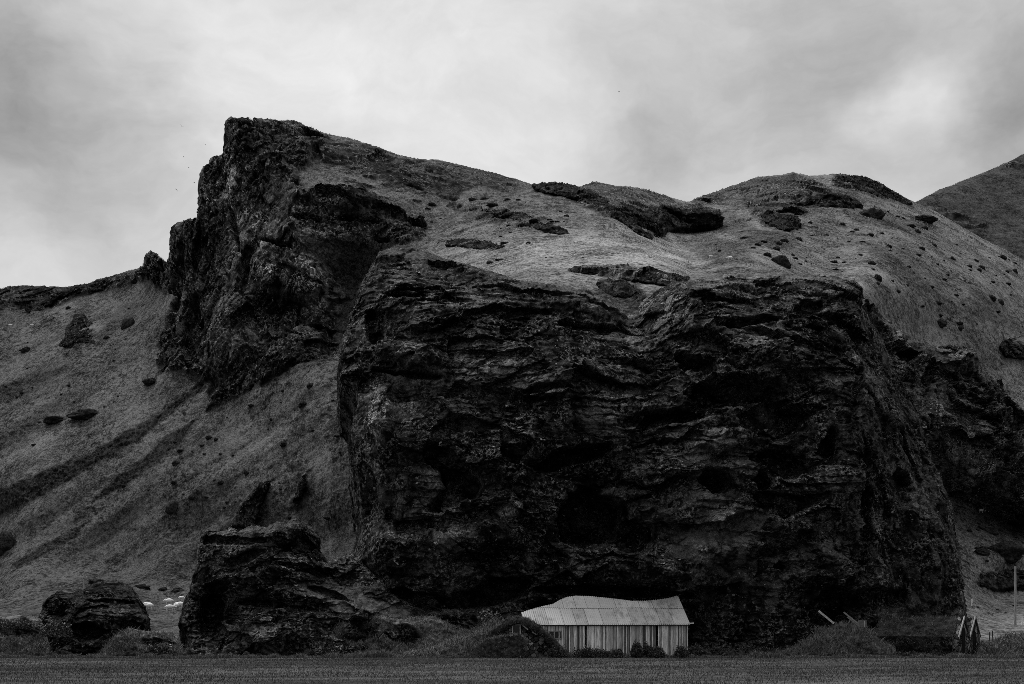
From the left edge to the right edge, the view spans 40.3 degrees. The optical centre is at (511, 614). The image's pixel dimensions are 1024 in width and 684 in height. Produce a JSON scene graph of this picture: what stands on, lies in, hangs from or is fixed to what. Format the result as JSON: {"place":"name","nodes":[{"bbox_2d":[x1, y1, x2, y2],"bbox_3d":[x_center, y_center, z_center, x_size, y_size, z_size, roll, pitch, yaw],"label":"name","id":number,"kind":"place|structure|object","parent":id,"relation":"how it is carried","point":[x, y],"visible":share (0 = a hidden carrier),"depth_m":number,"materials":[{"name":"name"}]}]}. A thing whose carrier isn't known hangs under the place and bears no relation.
{"place":"outdoors","nodes":[
{"label":"outdoors","id":0,"kind":"place"},
{"bbox_2d":[0,116,1023,642],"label":"hills","id":1,"kind":"structure","parent":0,"point":[240,298],"depth_m":297.19,"materials":[{"name":"grey plant"}]},
{"bbox_2d":[0,530,16,555],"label":"boulder","id":2,"kind":"object","parent":1,"relation":"on","point":[8,541],"visible":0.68,"depth_m":285.12,"materials":[{"name":"grey stone"}]},
{"bbox_2d":[19,346,29,351],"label":"boulder","id":3,"kind":"object","parent":1,"relation":"on","point":[26,349],"visible":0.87,"depth_m":362.58,"materials":[{"name":"black stone"}]},
{"bbox_2d":[43,416,63,424],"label":"boulder","id":4,"kind":"object","parent":1,"relation":"on","point":[48,420],"visible":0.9,"depth_m":318.18,"materials":[{"name":"black stone"}]},
{"bbox_2d":[0,277,108,312],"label":"rock ledge","id":5,"kind":"object","parent":1,"relation":"on","point":[30,300],"visible":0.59,"depth_m":389.71,"materials":[{"name":"black stone"}]},
{"bbox_2d":[58,314,94,348],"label":"rock ledge","id":6,"kind":"object","parent":1,"relation":"on","point":[73,332],"visible":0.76,"depth_m":354.32,"materials":[{"name":"grey stone"}]},
{"bbox_2d":[66,408,97,419],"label":"boulder","id":7,"kind":"object","parent":1,"relation":"on","point":[84,414],"visible":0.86,"depth_m":314.04,"materials":[{"name":"black stone"}]},
{"bbox_2d":[80,573,86,588],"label":"utility pole","id":8,"kind":"object","parent":1,"relation":"on","point":[83,577],"visible":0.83,"depth_m":235.88,"materials":[{"name":"grey wood"}]},
{"bbox_2d":[88,579,101,583],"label":"boulder","id":9,"kind":"object","parent":1,"relation":"on","point":[91,581],"visible":0.45,"depth_m":258.45,"materials":[{"name":"grey stone"}]},
{"bbox_2d":[120,317,134,329],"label":"boulder","id":10,"kind":"object","parent":1,"relation":"on","point":[127,323],"visible":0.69,"depth_m":347.66,"materials":[{"name":"grey stone"}]},
{"bbox_2d":[135,584,149,589],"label":"boulder","id":11,"kind":"object","parent":1,"relation":"on","point":[144,586],"visible":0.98,"depth_m":252.10,"materials":[{"name":"grey stone"}]},
{"bbox_2d":[144,603,153,608],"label":"sheep","id":12,"kind":"object","parent":1,"relation":"on","point":[149,605],"visible":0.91,"depth_m":227.08},
{"bbox_2d":[142,378,155,386],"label":"boulder","id":13,"kind":"object","parent":1,"relation":"on","point":[147,382],"visible":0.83,"depth_m":312.96,"materials":[{"name":"black stone"}]},
{"bbox_2d":[158,587,166,590],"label":"boulder","id":14,"kind":"object","parent":1,"relation":"on","point":[162,589],"visible":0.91,"depth_m":251.98,"materials":[{"name":"grey stone"}]},
{"bbox_2d":[163,598,173,604],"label":"sheep","id":15,"kind":"object","parent":1,"relation":"on","point":[168,600],"visible":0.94,"depth_m":234.48},
{"bbox_2d":[165,604,176,611],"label":"sheep","id":16,"kind":"object","parent":1,"relation":"on","point":[169,606],"visible":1,"depth_m":222.79},
{"bbox_2d":[165,501,177,515],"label":"boulder","id":17,"kind":"object","parent":1,"relation":"on","point":[171,508],"visible":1,"depth_m":273.82,"materials":[{"name":"grey stone"}]},
{"bbox_2d":[171,460,179,465],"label":"boulder","id":18,"kind":"object","parent":1,"relation":"on","point":[175,463],"visible":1,"depth_m":281.16,"materials":[{"name":"black stone"}]},
{"bbox_2d":[170,587,184,592],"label":"boulder","id":19,"kind":"object","parent":1,"relation":"on","point":[177,589],"visible":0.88,"depth_m":250.37,"materials":[{"name":"grey stone"}]},
{"bbox_2d":[231,480,270,528],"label":"rock ledge","id":20,"kind":"object","parent":1,"relation":"on","point":[256,497],"visible":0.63,"depth_m":262.97,"materials":[{"name":"black stone"}]},
{"bbox_2d":[279,441,286,446],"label":"boulder","id":21,"kind":"object","parent":1,"relation":"on","point":[283,444],"visible":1,"depth_m":266.66,"materials":[{"name":"black stone"}]},
{"bbox_2d":[293,474,306,502],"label":"rock ledge","id":22,"kind":"object","parent":1,"relation":"on","point":[300,490],"visible":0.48,"depth_m":256.70,"materials":[{"name":"black stone"}]},
{"bbox_2d":[445,238,504,249],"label":"rock ledge","id":23,"kind":"object","parent":1,"relation":"on","point":[478,244],"visible":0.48,"depth_m":261.09,"materials":[{"name":"grey stone"}]},
{"bbox_2d":[486,202,497,206],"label":"boulder","id":24,"kind":"object","parent":1,"relation":"on","point":[492,204],"visible":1,"depth_m":303.25,"materials":[{"name":"black stone"}]},
{"bbox_2d":[482,208,530,219],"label":"rock ledge","id":25,"kind":"object","parent":1,"relation":"on","point":[504,213],"visible":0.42,"depth_m":289.40,"materials":[{"name":"black stone"}]},
{"bbox_2d":[528,218,538,222],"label":"boulder","id":26,"kind":"object","parent":1,"relation":"on","point":[533,220],"visible":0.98,"depth_m":270.59,"materials":[{"name":"black stone"}]},
{"bbox_2d":[519,216,569,234],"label":"rock ledge","id":27,"kind":"object","parent":1,"relation":"on","point":[548,227],"visible":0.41,"depth_m":257.55,"materials":[{"name":"black stone"}]},
{"bbox_2d":[532,181,615,210],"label":"rock ledge","id":28,"kind":"object","parent":1,"relation":"on","point":[573,192],"visible":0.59,"depth_m":315.25,"materials":[{"name":"black stone"}]},
{"bbox_2d":[596,279,640,298],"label":"rock ledge","id":29,"kind":"object","parent":1,"relation":"on","point":[624,294],"visible":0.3,"depth_m":159.45,"materials":[{"name":"grey stone"}]},
{"bbox_2d":[568,264,689,285],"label":"rock ledge","id":30,"kind":"object","parent":1,"relation":"on","point":[645,279],"visible":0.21,"depth_m":174.02,"materials":[{"name":"grey stone"}]},
{"bbox_2d":[607,202,724,239],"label":"rock ledge","id":31,"kind":"object","parent":1,"relation":"on","point":[676,220],"visible":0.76,"depth_m":315.61,"materials":[{"name":"black stone"}]},
{"bbox_2d":[763,252,771,256],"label":"boulder","id":32,"kind":"object","parent":1,"relation":"on","point":[767,254],"visible":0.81,"depth_m":246.53,"materials":[{"name":"black stone"}]},
{"bbox_2d":[771,255,791,268],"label":"boulder","id":33,"kind":"object","parent":1,"relation":"on","point":[782,260],"visible":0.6,"depth_m":242.36,"materials":[{"name":"black stone"}]},
{"bbox_2d":[761,193,863,230],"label":"rock ledge","id":34,"kind":"object","parent":1,"relation":"on","point":[783,223],"visible":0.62,"depth_m":347.48,"materials":[{"name":"black stone"}]},
{"bbox_2d":[859,207,885,219],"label":"boulder","id":35,"kind":"object","parent":1,"relation":"on","point":[875,213],"visible":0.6,"depth_m":347.82,"materials":[{"name":"black stone"}]},
{"bbox_2d":[835,174,912,204],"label":"rock ledge","id":36,"kind":"object","parent":1,"relation":"on","point":[859,183],"visible":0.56,"depth_m":405.41,"materials":[{"name":"black stone"}]},
{"bbox_2d":[873,274,881,281],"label":"boulder","id":37,"kind":"object","parent":1,"relation":"on","point":[877,277],"visible":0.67,"depth_m":254.75,"materials":[{"name":"black stone"}]},
{"bbox_2d":[915,215,937,223],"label":"boulder","id":38,"kind":"object","parent":1,"relation":"on","point":[930,219],"visible":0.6,"depth_m":384.75,"materials":[{"name":"black stone"}]},
{"bbox_2d":[937,319,946,328],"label":"boulder","id":39,"kind":"object","parent":1,"relation":"on","point":[941,323],"visible":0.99,"depth_m":282.19,"materials":[{"name":"black stone"}]},
{"bbox_2d":[862,297,1023,529],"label":"rock cliff","id":40,"kind":"structure","parent":1,"relation":"on","point":[972,419],"depth_m":235.81,"materials":[{"name":"black stone"}]},
{"bbox_2d":[938,345,969,348],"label":"rock ledge","id":41,"kind":"object","parent":1,"relation":"on","point":[948,347],"visible":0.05,"depth_m":265.09,"materials":[{"name":"grey stone"}]},
{"bbox_2d":[974,548,990,555],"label":"boulder","id":42,"kind":"object","parent":1,"relation":"on","point":[983,551],"visible":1,"depth_m":232.25,"materials":[{"name":"grey stone"}]},
{"bbox_2d":[989,295,996,301],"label":"boulder","id":43,"kind":"object","parent":1,"relation":"on","point":[993,298],"visible":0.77,"depth_m":316.35,"materials":[{"name":"black stone"}]},
{"bbox_2d":[980,569,1023,591],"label":"rock ledge","id":44,"kind":"object","parent":1,"relation":"on","point":[1003,580],"visible":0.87,"depth_m":230.39,"materials":[{"name":"grey stone"}]},
{"bbox_2d":[988,540,1023,563],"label":"boulder","id":45,"kind":"object","parent":1,"relation":"on","point":[1011,552],"visible":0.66,"depth_m":234.40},
{"bbox_2d":[999,336,1023,359],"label":"rock ledge","id":46,"kind":"object","parent":1,"relation":"on","point":[1007,345],"visible":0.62,"depth_m":301.86,"materials":[{"name":"black stone"}]},
{"bbox_2d":[1014,566,1016,625],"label":"utility pole","id":47,"kind":"object","parent":1,"relation":"on","point":[1015,611],"visible":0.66,"depth_m":182.25,"materials":[{"name":"grey wood"}]},
{"bbox_2d":[0,656,1023,683],"bbox_3d":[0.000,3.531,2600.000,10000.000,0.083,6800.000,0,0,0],"label":"ground","id":48,"kind":"structure","parent":0,"point":[705,669],"depth_m":84.91,"materials":[{"name":"grey plant"}]},
{"bbox_2d":[0,615,50,655],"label":"grassy bank","id":49,"kind":"structure","parent":48,"relation":"on","point":[18,632],"depth_m":119.37,"materials":[{"name":"grey plant"}]},
{"bbox_2d":[0,618,39,629],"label":"leafy plant","id":50,"kind":"object","parent":49,"relation":"on","point":[11,624],"visible":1,"depth_m":116.75,"materials":[{"name":"grey plant"}]},
{"bbox_2d":[38,615,73,637],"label":"leafy plant","id":51,"kind":"object","parent":48,"relation":"on","point":[54,631],"visible":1,"depth_m":116.50,"materials":[{"name":"grey plant"}]},
{"bbox_2d":[52,650,68,655],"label":"boulder","id":52,"kind":"object","parent":48,"relation":"on","point":[61,652],"visible":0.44,"depth_m":114.43,"materials":[{"name":"grey stone"}]},
{"bbox_2d":[38,580,150,655],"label":"rock outcrop","id":53,"kind":"object","parent":48,"relation":"on","point":[96,614],"visible":0.64,"depth_m":121.53,"materials":[{"name":"grey stone"}]},
{"bbox_2d":[122,650,135,656],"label":"boulder","id":54,"kind":"object","parent":48,"relation":"on","point":[130,653],"visible":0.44,"depth_m":114.68,"materials":[{"name":"grey stone"}]},
{"bbox_2d":[98,627,183,655],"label":"grassy bank","id":55,"kind":"structure","parent":48,"relation":"on","point":[152,640],"depth_m":118.16,"materials":[{"name":"plant"}]},
{"bbox_2d":[143,642,175,654],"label":"leafy plant","id":56,"kind":"object","parent":48,"relation":"on","point":[159,650],"visible":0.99,"depth_m":115.35,"materials":[{"name":"grey plant"}]},
{"bbox_2d":[184,649,195,655],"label":"boulder","id":57,"kind":"object","parent":48,"relation":"on","point":[189,652],"visible":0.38,"depth_m":116.00,"materials":[{"name":"grey stone"}]},
{"bbox_2d":[210,649,222,655],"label":"boulder","id":58,"kind":"object","parent":48,"relation":"on","point":[214,651],"visible":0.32,"depth_m":115.03,"materials":[{"name":"grey stone"}]},
{"bbox_2d":[261,648,273,655],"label":"boulder","id":59,"kind":"object","parent":48,"relation":"on","point":[264,651],"visible":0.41,"depth_m":116.13,"materials":[{"name":"grey stone"}]},
{"bbox_2d":[178,517,431,655],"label":"rock outcrop","id":60,"kind":"object","parent":48,"relation":"on","point":[273,588],"visible":0.84,"depth_m":120.91,"materials":[{"name":"grey stone"}]},
{"bbox_2d":[313,640,346,656],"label":"leafy plant","id":61,"kind":"object","parent":48,"relation":"on","point":[325,650],"visible":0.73,"depth_m":115.52,"materials":[{"name":"grey plant"}]},
{"bbox_2d":[304,614,466,653],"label":"grassy bank","id":62,"kind":"structure","parent":48,"relation":"on","point":[356,630],"depth_m":117.59,"materials":[{"name":"grey plant"}]},
{"bbox_2d":[400,620,498,656],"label":"grassy bank","id":63,"kind":"structure","parent":48,"relation":"on","point":[447,648],"depth_m":114.69,"materials":[{"name":"grey plant"}]},
{"bbox_2d":[477,608,502,623],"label":"leafy plant","id":64,"kind":"object","parent":63,"relation":"on","point":[483,616],"visible":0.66,"depth_m":118.41,"materials":[{"name":"grey plant"}]},
{"bbox_2d":[0,605,1023,657],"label":"wild grass","id":65,"kind":"structure","parent":48,"relation":"on","point":[381,653],"depth_m":116.32,"materials":[{"name":"grey plant"}]},
{"bbox_2d":[472,616,564,657],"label":"turf hut","id":66,"kind":"object","parent":48,"relation":"on","point":[535,643],"visible":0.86,"depth_m":112.70,"materials":[{"name":"plant"}]},
{"bbox_2d":[512,624,520,633],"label":"window","id":67,"kind":"structure","parent":66,"relation":"in","point":[516,628],"depth_m":113.84,"materials":[{"name":"black"}]},
{"bbox_2d":[548,644,569,657],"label":"bush","id":68,"kind":"object","parent":48,"relation":"on","point":[559,651],"visible":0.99,"depth_m":112.58,"materials":[{"name":"black plant"}]},
{"bbox_2d":[571,645,604,657],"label":"bush","id":69,"kind":"object","parent":48,"relation":"on","point":[583,652],"visible":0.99,"depth_m":112.51,"materials":[{"name":"black plant"}]},
{"bbox_2d":[521,596,693,654],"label":"barn","id":70,"kind":"structure","parent":48,"relation":"on","point":[594,622],"depth_m":116.75,"materials":[{"name":"metal"}]},
{"bbox_2d":[549,631,561,638],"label":"window","id":71,"kind":"structure","parent":70,"relation":"in","point":[557,633],"depth_m":115.16,"materials":[{"name":"grey wood"}]},
{"bbox_2d":[599,648,624,657],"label":"bush","id":72,"kind":"object","parent":48,"relation":"on","point":[614,653],"visible":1,"depth_m":112.84,"materials":[{"name":"grey plant"}]},
{"bbox_2d":[629,639,649,657],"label":"bush","id":73,"kind":"object","parent":48,"relation":"on","point":[637,650],"visible":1,"depth_m":112.90,"materials":[{"name":"black plant"}]},
{"bbox_2d":[336,245,966,653],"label":"rock outcrop","id":74,"kind":"object","parent":48,"relation":"on","point":[734,461],"visible":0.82,"depth_m":125.53,"materials":[{"name":"black stone"}]},
{"bbox_2d":[644,645,665,657],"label":"bush","id":75,"kind":"object","parent":48,"relation":"on","point":[656,652],"visible":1,"depth_m":113.14,"materials":[{"name":"black plant"}]},
{"bbox_2d":[672,643,689,657],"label":"bush","id":76,"kind":"object","parent":48,"relation":"on","point":[681,652],"visible":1,"depth_m":113.20,"materials":[{"name":"black plant"}]},
{"bbox_2d":[687,642,706,655],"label":"bush","id":77,"kind":"object","parent":48,"relation":"on","point":[696,649],"visible":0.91,"depth_m":114.83,"materials":[{"name":"black plant"}]},
{"bbox_2d":[697,649,711,655],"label":"boulder","id":78,"kind":"object","parent":48,"relation":"on","point":[706,652],"visible":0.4,"depth_m":114.43,"materials":[{"name":"grey stone"}]},
{"bbox_2d":[706,645,738,655],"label":"bush","id":79,"kind":"object","parent":48,"relation":"on","point":[722,651],"visible":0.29,"depth_m":115.97,"materials":[{"name":"black plant"}]},
{"bbox_2d":[779,623,895,655],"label":"grassy bank","id":80,"kind":"structure","parent":48,"relation":"on","point":[858,642],"depth_m":116.58,"materials":[{"name":"grey plant"}]},
{"bbox_2d":[818,610,833,623],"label":"board","id":81,"kind":"object","parent":80,"relation":"on","point":[826,617],"visible":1,"depth_m":117.22,"materials":[{"name":"grey wood"}]},
{"bbox_2d":[843,612,857,623],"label":"board","id":82,"kind":"object","parent":80,"relation":"on","point":[846,614],"visible":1,"depth_m":117.16,"materials":[{"name":"grey wood"}]},
{"bbox_2d":[858,620,866,626],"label":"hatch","id":83,"kind":"object","parent":80,"relation":"on","point":[862,623],"visible":1,"depth_m":116.36,"materials":[{"name":"grey wood"}]},
{"bbox_2d":[889,651,949,656],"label":"bush","id":84,"kind":"object","parent":48,"relation":"on","point":[909,654],"visible":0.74,"depth_m":114.13,"materials":[{"name":"black plant"}]},
{"bbox_2d":[869,616,980,655],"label":"turf hut","id":85,"kind":"object","parent":48,"relation":"on","point":[966,637],"visible":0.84,"depth_m":118.24,"materials":[{"name":"plant"}]},
{"bbox_2d":[962,628,964,653],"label":"door","id":86,"kind":"structure","parent":85,"relation":"in","point":[963,629],"depth_m":117.00,"materials":[{"name":"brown wood"}]},
{"bbox_2d":[973,632,975,654],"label":"door","id":87,"kind":"structure","parent":85,"relation":"in","point":[974,633],"depth_m":118.81,"materials":[{"name":"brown wood"}]},
{"bbox_2d":[977,634,1023,655],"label":"grassy bank","id":88,"kind":"structure","parent":48,"relation":"on","point":[1020,647],"depth_m":116.70,"materials":[{"name":"grey plant"}]},
{"bbox_2d":[0,0,1023,288],"label":"sky","id":89,"kind":"structure","parent":0,"point":[103,102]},
{"bbox_2d":[915,154,1023,259],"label":"hill","id":90,"kind":"structure","parent":0,"point":[988,205],"depth_m":644.97,"materials":[{"name":"grey plant"}]}
]}

